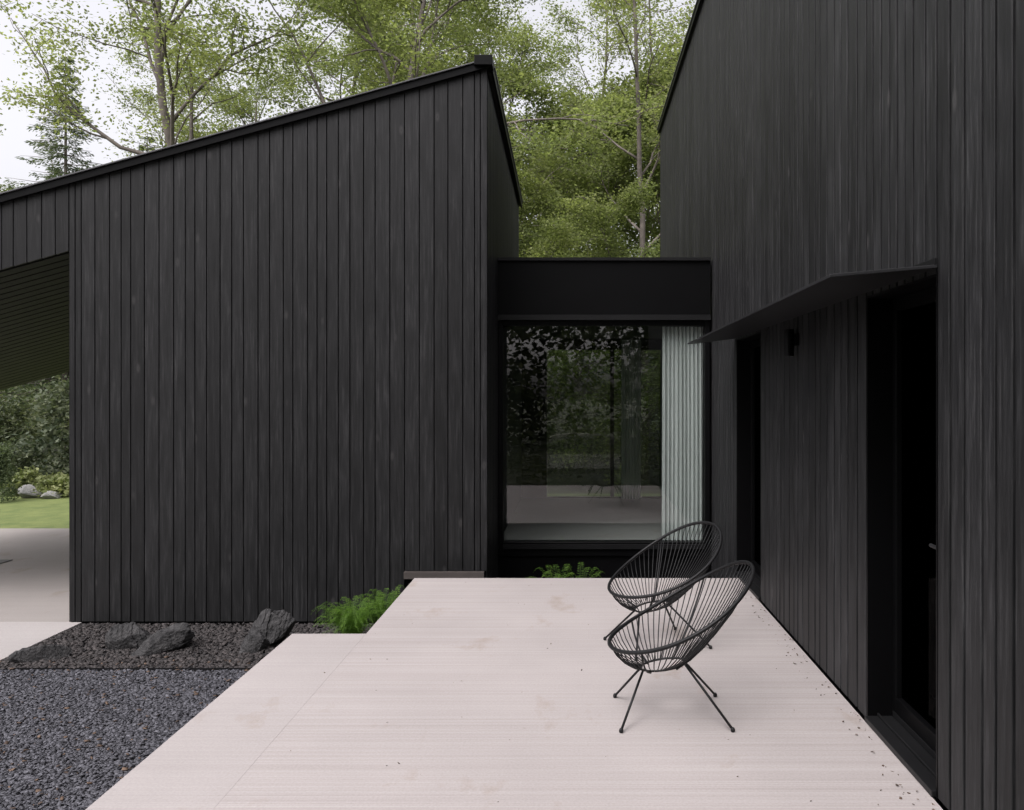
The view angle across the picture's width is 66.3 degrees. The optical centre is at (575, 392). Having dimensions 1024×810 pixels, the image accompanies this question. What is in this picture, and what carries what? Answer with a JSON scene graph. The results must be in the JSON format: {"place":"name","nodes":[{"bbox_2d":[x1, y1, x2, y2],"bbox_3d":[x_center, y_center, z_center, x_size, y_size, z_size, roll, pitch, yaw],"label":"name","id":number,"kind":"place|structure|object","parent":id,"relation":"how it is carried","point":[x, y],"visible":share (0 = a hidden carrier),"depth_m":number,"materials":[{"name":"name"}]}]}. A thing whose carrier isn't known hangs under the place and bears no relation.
{"place":"outdoors","nodes":[
{"label":"outdoors","id":0,"kind":"place"},
{"bbox_2d":[4,159,60,444],"bbox_3d":[-22.831,-3.950,33.840,5.986,12.600,5.961,0,0,0],"label":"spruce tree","id":1,"kind":"object","parent":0,"point":[50,169],"visible":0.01,"depth_m":33.73,"materials":[{"name":"green plant"}]},
{"bbox_2d":[0,528,68,621],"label":"carport floor","id":2,"kind":"structure","parent":0,"point":[34,579],"depth_m":9.54,"materials":[{"name":"concrete"}]},
{"bbox_2d":[0,494,68,527],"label":"lawn","id":3,"kind":"structure","parent":0,"point":[19,512],"depth_m":14.74,"materials":[{"name":"green plant"}]},
{"bbox_2d":[0,440,21,502],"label":"shrub","id":4,"kind":"object","parent":3,"relation":"on","point":[4,454],"visible":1,"depth_m":16.27,"materials":[{"name":"green plant"}]},
{"bbox_2d":[0,439,35,490],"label":"shrub","id":5,"kind":"object","parent":3,"relation":"on","point":[22,455],"visible":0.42,"depth_m":17.50,"materials":[{"name":"green plant"}]},
{"bbox_2d":[0,465,42,496],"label":"shrub","id":6,"kind":"object","parent":3,"relation":"on","point":[27,476],"visible":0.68,"depth_m":17.18,"materials":[{"name":"green plant"}]},
{"bbox_2d":[18,484,41,497],"bbox_3d":[-11.809,2.159,16.981,0.523,0.341,0.350,0,0,-23],"label":"rock","id":7,"kind":"object","parent":3,"relation":"on","point":[26,491],"visible":0.76,"depth_m":16.86,"materials":[{"name":"stone"}]},
{"bbox_2d":[29,472,68,497],"bbox_3d":[-11.442,2.017,17.177,1.034,0.548,1.102,0,0,-31],"label":"shrub","id":8,"kind":"object","parent":3,"relation":"on","point":[56,483],"visible":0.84,"depth_m":17.02,"materials":[{"name":"green plant"}]},
{"bbox_2d":[40,491,61,498],"bbox_3d":[-11.322,2.220,16.864,0.353,0.221,0.344,0,0,0],"label":"rock","id":9,"kind":"object","parent":3,"relation":"on","point":[49,495],"visible":0.88,"depth_m":16.76,"materials":[{"name":"stone"}]},
{"bbox_2d":[0,622,81,661],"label":"path","id":10,"kind":"structure","parent":0,"point":[14,636],"depth_m":7.23,"materials":[{"name":"concrete"}]},
{"bbox_2d":[66,134,155,434],"bbox_3d":[-17.183,-4.000,31.134,5.429,12.700,4.978,0,0,-31],"label":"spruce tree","id":11,"kind":"object","parent":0,"point":[149,147],"visible":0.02,"depth_m":30.98,"materials":[{"name":"green plant"}]},
{"bbox_2d":[0,625,355,809],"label":"gravel ground","id":12,"kind":"structure","parent":0,"point":[84,791],"depth_m":5.35,"materials":[{"name":"grey gravel"}]},
{"bbox_2d":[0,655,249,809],"bbox_3d":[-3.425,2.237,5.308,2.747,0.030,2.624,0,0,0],"label":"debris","id":13,"kind":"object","parent":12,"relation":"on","point":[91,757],"visible":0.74,"depth_m":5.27,"materials":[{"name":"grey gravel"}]},
{"bbox_2d":[15,668,250,670],"bbox_3d":[-3.075,2.267,6.335,2.950,0.066,0.005,0,0,0],"label":"metal edging","id":14,"kind":"object","parent":12,"relation":"on","point":[154,669],"visible":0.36,"depth_m":6.33,"materials":[{"name":"black metal"}]},
{"bbox_2d":[0,622,373,669],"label":"bed gravel","id":15,"kind":"structure","parent":12,"relation":"on","point":[76,641],"depth_m":6.78,"materials":[{"name":"grey gravel"}]},
{"bbox_2d":[8,644,71,663],"bbox_3d":[-4.532,2.255,6.615,0.453,0.268,0.224,7,-3,-28],"label":"rock","id":16,"kind":"object","parent":15,"relation":"on","point":[37,653],"visible":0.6,"depth_m":6.54,"materials":[{"name":"stone"}]},
{"bbox_2d":[105,622,151,649],"bbox_3d":[-3.925,2.209,6.912,0.434,0.300,0.228,26,-5,-10],"label":"rock","id":17,"kind":"object","parent":15,"relation":"on","point":[130,635],"visible":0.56,"depth_m":6.83,"materials":[{"name":"stone"}]},
{"bbox_2d":[131,623,194,659],"bbox_3d":[-3.607,2.202,6.804,0.527,0.262,0.303,-24,7,-16],"label":"rock","id":18,"kind":"object","parent":15,"relation":"on","point":[173,637],"visible":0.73,"depth_m":6.75,"materials":[{"name":"stone"}]},
{"bbox_2d":[239,629,275,653],"bbox_3d":[-2.790,2.210,6.824,0.306,0.271,0.226,0,0,-15],"label":"rock","id":19,"kind":"object","parent":15,"relation":"on","point":[255,641],"visible":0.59,"depth_m":6.76,"materials":[{"name":"stone"}]},
{"bbox_2d":[248,608,295,645],"bbox_3d":[-2.737,2.145,6.978,0.326,0.418,0.282,36,-4,-14],"label":"rock","id":20,"kind":"object","parent":15,"relation":"on","point":[274,627],"visible":0.59,"depth_m":6.93,"materials":[{"name":"stone"}]},
{"bbox_2d":[312,594,387,633],"bbox_3d":[-1.931,2.018,6.736,0.658,0.434,0.675,0,0,32],"label":"fern","id":21,"kind":"object","parent":15,"relation":"on","point":[343,621],"visible":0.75,"depth_m":6.69,"materials":[{"name":"green plant"}]},
{"bbox_2d":[357,584,403,623],"bbox_3d":[-1.696,1.993,6.964,0.562,0.479,0.525,0,0,-15],"label":"fern","id":22,"kind":"object","parent":15,"relation":"on","point":[383,608],"visible":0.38,"depth_m":6.96,"materials":[{"name":"green plant"}]},
{"bbox_2d":[529,564,576,577],"bbox_3d":[-0.184,1.998,7.830,0.656,0.469,0.646,0,0,39],"label":"fern","id":23,"kind":"object","parent":12,"relation":"on","point":[551,573],"visible":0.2,"depth_m":7.95,"materials":[{"name":"green plant"}]},
{"bbox_2d":[564,562,601,577],"bbox_3d":[0.083,2.012,8.035,0.498,0.443,0.536,0,0,43],"label":"fern","id":24,"kind":"object","parent":12,"relation":"on","point":[586,570],"visible":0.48,"depth_m":8.15,"materials":[{"name":"green plant"}]},
{"bbox_2d":[498,257,710,577],"bbox_3d":[0.317,0.407,10.475,2.336,3.785,3.850,0,0,0],"label":"glazed link","id":25,"kind":"object","parent":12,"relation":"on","point":[567,326],"visible":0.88,"depth_m":9.76,"materials":[{"name":"black paint"}]},
{"bbox_2d":[522,339,661,497],"bbox_3d":[0.317,0.500,12.350,2.336,2.800,0.100,0,0,0],"label":"rear window frame","id":26,"kind":"structure","parent":25,"relation":"in","point":[534,351],"depth_m":12.30,"materials":[{"name":"black paint"}]},
{"bbox_2d":[498,321,709,555],"bbox_3d":[0.317,0.501,8.672,2.336,2.598,0.175,0,0,0],"label":"window","id":27,"kind":"structure","parent":25,"relation":"in","point":[505,547],"depth_m":8.61,"materials":[{"name":"black paint"}]},
{"bbox_2d":[621,340,640,498],"bbox_3d":[0.870,0.412,12.180,0.306,2.485,0.056,0,0,0],"label":"curtain","id":28,"kind":"object","parent":25,"relation":"hanging from","point":[631,423],"visible":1,"depth_m":12.18,"materials":[{"name":"fabric"}]},
{"bbox_2d":[662,320,705,540],"bbox_3d":[1.220,0.412,8.740,0.506,2.485,0.055,0,0,0],"label":"curtain","id":29,"kind":"object","parent":25,"relation":"hanging from","point":[682,432],"visible":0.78,"depth_m":8.74,"materials":[{"name":"fabric"}]},
{"bbox_2d":[86,634,364,809],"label":"terrace extension","id":30,"kind":"object","parent":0,"point":[207,757],"visible":0.75,"depth_m":3.90,"materials":[{"name":"wood"}]},
{"bbox_2d":[0,0,695,399],"label":"sky","id":31,"kind":"structure","parent":0,"point":[12,144],"materials":[{"name":"white"}]},
{"bbox_2d":[0,402,941,807],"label":"ground","id":32,"kind":"structure","parent":0,"point":[58,470],"depth_m":23.50,"materials":[{"name":"green plant"}]},
{"bbox_2d":[0,113,17,192],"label":"understory tree","id":33,"kind":"object","parent":32,"relation":"on","point":[4,185],"visible":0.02,"depth_m":31.08,"materials":[{"name":"green plant"}]},
{"bbox_2d":[0,191,59,428],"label":"understory tree","id":34,"kind":"object","parent":32,"relation":"on","point":[17,388],"visible":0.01,"depth_m":34.87,"materials":[{"name":"green plant"}]},
{"bbox_2d":[0,392,63,475],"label":"shrub","id":35,"kind":"object","parent":32,"relation":"on","point":[7,420],"visible":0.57,"depth_m":18.56,"materials":[{"name":"green plant"}]},
{"bbox_2d":[0,375,68,474],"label":"undergrowth","id":36,"kind":"object","parent":32,"relation":"on","point":[33,419],"visible":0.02,"depth_m":21.95,"materials":[{"name":"green plant"}]},
{"bbox_2d":[5,375,68,489],"bbox_3d":[-12.207,0.911,18.177,1.724,2.798,1.726,0,0,0],"label":"shrub","id":37,"kind":"object","parent":32,"relation":"on","point":[53,432],"visible":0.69,"depth_m":17.95,"materials":[{"name":"green plant"}]},
{"bbox_2d":[0,51,102,450],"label":"spruce tree","id":38,"kind":"object","parent":32,"relation":"on","point":[50,156],"visible":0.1,"depth_m":29.77,"materials":[{"name":"green plant"}]},
{"bbox_2d":[54,447,68,473],"bbox_3d":[-11.291,1.507,18.330,1.682,1.546,1.657,0,0,40],"label":"shrub","id":39,"kind":"object","parent":32,"relation":"on","point":[63,460],"visible":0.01,"depth_m":18.16,"materials":[{"name":"green plant"}]},
{"bbox_2d":[109,15,210,161],"bbox_3d":[-14.935,-5.856,29.342,5.920,16.524,5.372,0,0,-21],"label":"birch tree","id":40,"kind":"object","parent":32,"relation":"on","point":[180,102],"visible":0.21,"depth_m":29.28,"materials":[{"name":"green plant"}]},
{"bbox_2d":[0,0,376,158],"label":"maple tree","id":41,"kind":"object","parent":32,"relation":"on","point":[160,38],"visible":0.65,"depth_m":19.21,"materials":[{"name":"green plant"}]},
{"bbox_2d":[74,20,338,156],"bbox_3d":[-12.968,-6.703,33.560,10.331,18.230,14.350,0,0,59],"label":"maple tree","id":42,"kind":"object","parent":32,"relation":"on","point":[237,108],"visible":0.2,"depth_m":30.88,"materials":[{"name":"green plant"}]},
{"bbox_2d":[0,55,522,624],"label":"timber building","id":43,"kind":"structure","parent":32,"relation":"on","point":[270,345],"depth_m":7.58,"materials":[{"name":"black wood"}]},
{"bbox_2d":[1,97,659,439],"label":"woodland","id":44,"kind":"object","parent":32,"relation":"on","point":[520,217],"depth_m":36.98,"materials":[{"name":"green plant"}]},
{"bbox_2d":[146,0,527,163],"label":"maple tree","id":45,"kind":"object","parent":32,"relation":"on","point":[352,49],"visible":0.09,"depth_m":30.02,"materials":[{"name":"green plant"}]},
{"bbox_2d":[242,0,539,213],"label":"maple tree","id":46,"kind":"object","parent":32,"relation":"on","point":[395,9],"visible":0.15,"depth_m":23.95,"materials":[{"name":"green plant"}]},
{"bbox_2d":[170,0,670,239],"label":"maple tree","id":47,"kind":"object","parent":32,"relation":"on","point":[413,67],"visible":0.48,"depth_m":19.33,"materials":[{"name":"green plant"}]},
{"bbox_2d":[325,0,548,100],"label":"maple tree","id":48,"kind":"object","parent":32,"relation":"on","point":[460,30],"visible":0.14,"depth_m":27.30,"materials":[{"name":"green plant"}]},
{"bbox_2d":[408,0,644,256],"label":"maple tree","id":49,"kind":"object","parent":32,"relation":"on","point":[544,65],"visible":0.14,"depth_m":30.97,"materials":[{"name":"green plant"}]},
{"bbox_2d":[515,158,593,256],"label":"understory tree","id":50,"kind":"object","parent":32,"relation":"on","point":[554,237],"visible":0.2,"depth_m":19.93,"materials":[{"name":"green plant"}]},
{"bbox_2d":[494,59,659,256],"bbox_3d":[-0.630,-5.431,28.347,9.961,15.784,13.283,0,0,-28],"label":"understory tree","id":51,"kind":"object","parent":32,"relation":"on","point":[544,97],"visible":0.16,"depth_m":29.80,"materials":[{"name":"green plant"}]},
{"bbox_2d":[511,0,654,251],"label":"birch tree","id":52,"kind":"object","parent":32,"relation":"on","point":[571,22],"visible":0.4,"depth_m":26.71,"materials":[{"name":"green plant"}]},
{"bbox_2d":[516,83,665,256],"bbox_3d":[-0.265,-3.885,23.620,10.626,12.627,7.969,0,0,-38],"label":"understory tree","id":53,"kind":"object","parent":32,"relation":"on","point":[621,156],"visible":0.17,"depth_m":23.05,"materials":[{"name":"green plant"}]},
{"bbox_2d":[538,170,659,256],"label":"understory tree","id":54,"kind":"object","parent":32,"relation":"on","point":[602,239],"visible":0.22,"depth_m":17.49,"materials":[{"name":"green plant"}]},
{"bbox_2d":[520,34,681,256],"bbox_3d":[1.607,-5.174,29.418,12.840,15.258,9.629,0,0,37],"label":"understory tree","id":55,"kind":"object","parent":32,"relation":"on","point":[671,51],"visible":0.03,"depth_m":26.78,"materials":[{"name":"green plant"}]},
{"bbox_2d":[548,0,692,256],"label":"birch tree","id":56,"kind":"object","parent":32,"relation":"on","point":[638,158],"visible":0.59,"depth_m":20.57,"materials":[{"name":"green plant"}]},
{"bbox_2d":[566,41,675,256],"bbox_3d":[4.146,-3.885,24.249,10.626,12.627,7.969,0,0,-23],"label":"understory tree","id":57,"kind":"object","parent":32,"relation":"on","point":[656,178],"visible":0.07,"depth_m":23.20,"materials":[{"name":"green plant"}]},
{"bbox_2d":[579,0,694,236],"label":"birch tree","id":58,"kind":"object","parent":32,"relation":"on","point":[689,11],"visible":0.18,"depth_m":26.17,"materials":[{"name":"green plant"}]},
{"bbox_2d":[621,1,690,255],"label":"maple tree","id":59,"kind":"object","parent":32,"relation":"on","point":[681,35],"depth_m":31.62,"materials":[{"name":"green plant"}]},
{"bbox_2d":[657,0,1023,809],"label":"timber building","id":60,"kind":"structure","parent":32,"relation":"on","point":[843,194],"depth_m":4.04,"materials":[{"name":"black wood"}]},
{"bbox_2d":[735,332,760,600],"bbox_3d":[1.752,0.600,6.840,0.515,2.200,1.960,0,0,0],"label":"door","id":61,"kind":"structure","parent":60,"relation":"in","point":[748,347],"depth_m":7.31,"materials":[{"name":"black paint"}]},
{"bbox_2d":[865,273,938,799],"bbox_3d":[1.752,0.600,3.655,0.515,2.200,1.790,0,0,0],"label":"door","id":62,"kind":"structure","parent":60,"relation":"in","point":[902,320],"depth_m":3.92,"materials":[{"name":"black paint"}]},
{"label":"terrace base","id":63,"kind":"structure","parent":32,"relation":"on","visible":0},
{"bbox_2d":[214,578,942,809],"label":"terrace","id":64,"kind":"structure","parent":63,"relation":"on","point":[443,689],"depth_m":4.05,"materials":[{"name":"wood"}]},
{"bbox_2d":[603,521,722,659],"bbox_3d":[0.596,1.300,5.290,0.771,0.800,0.774,0,0,-24],"label":"lounge chair","id":65,"kind":"object","parent":64,"relation":"on","point":[632,607],"visible":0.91,"depth_m":5.35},
{"bbox_2d":[607,560,754,732],"bbox_3d":[0.555,1.300,4.131,0.771,0.800,0.774,0,0,-1],"label":"lounge chair","id":66,"kind":"object","parent":64,"relation":"on","point":[693,652],"visible":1,"depth_m":4.18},
{"bbox_2d":[745,596,934,809],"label":"debris","id":67,"kind":"object","parent":64,"relation":"on","point":[841,709],"visible":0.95,"depth_m":4.04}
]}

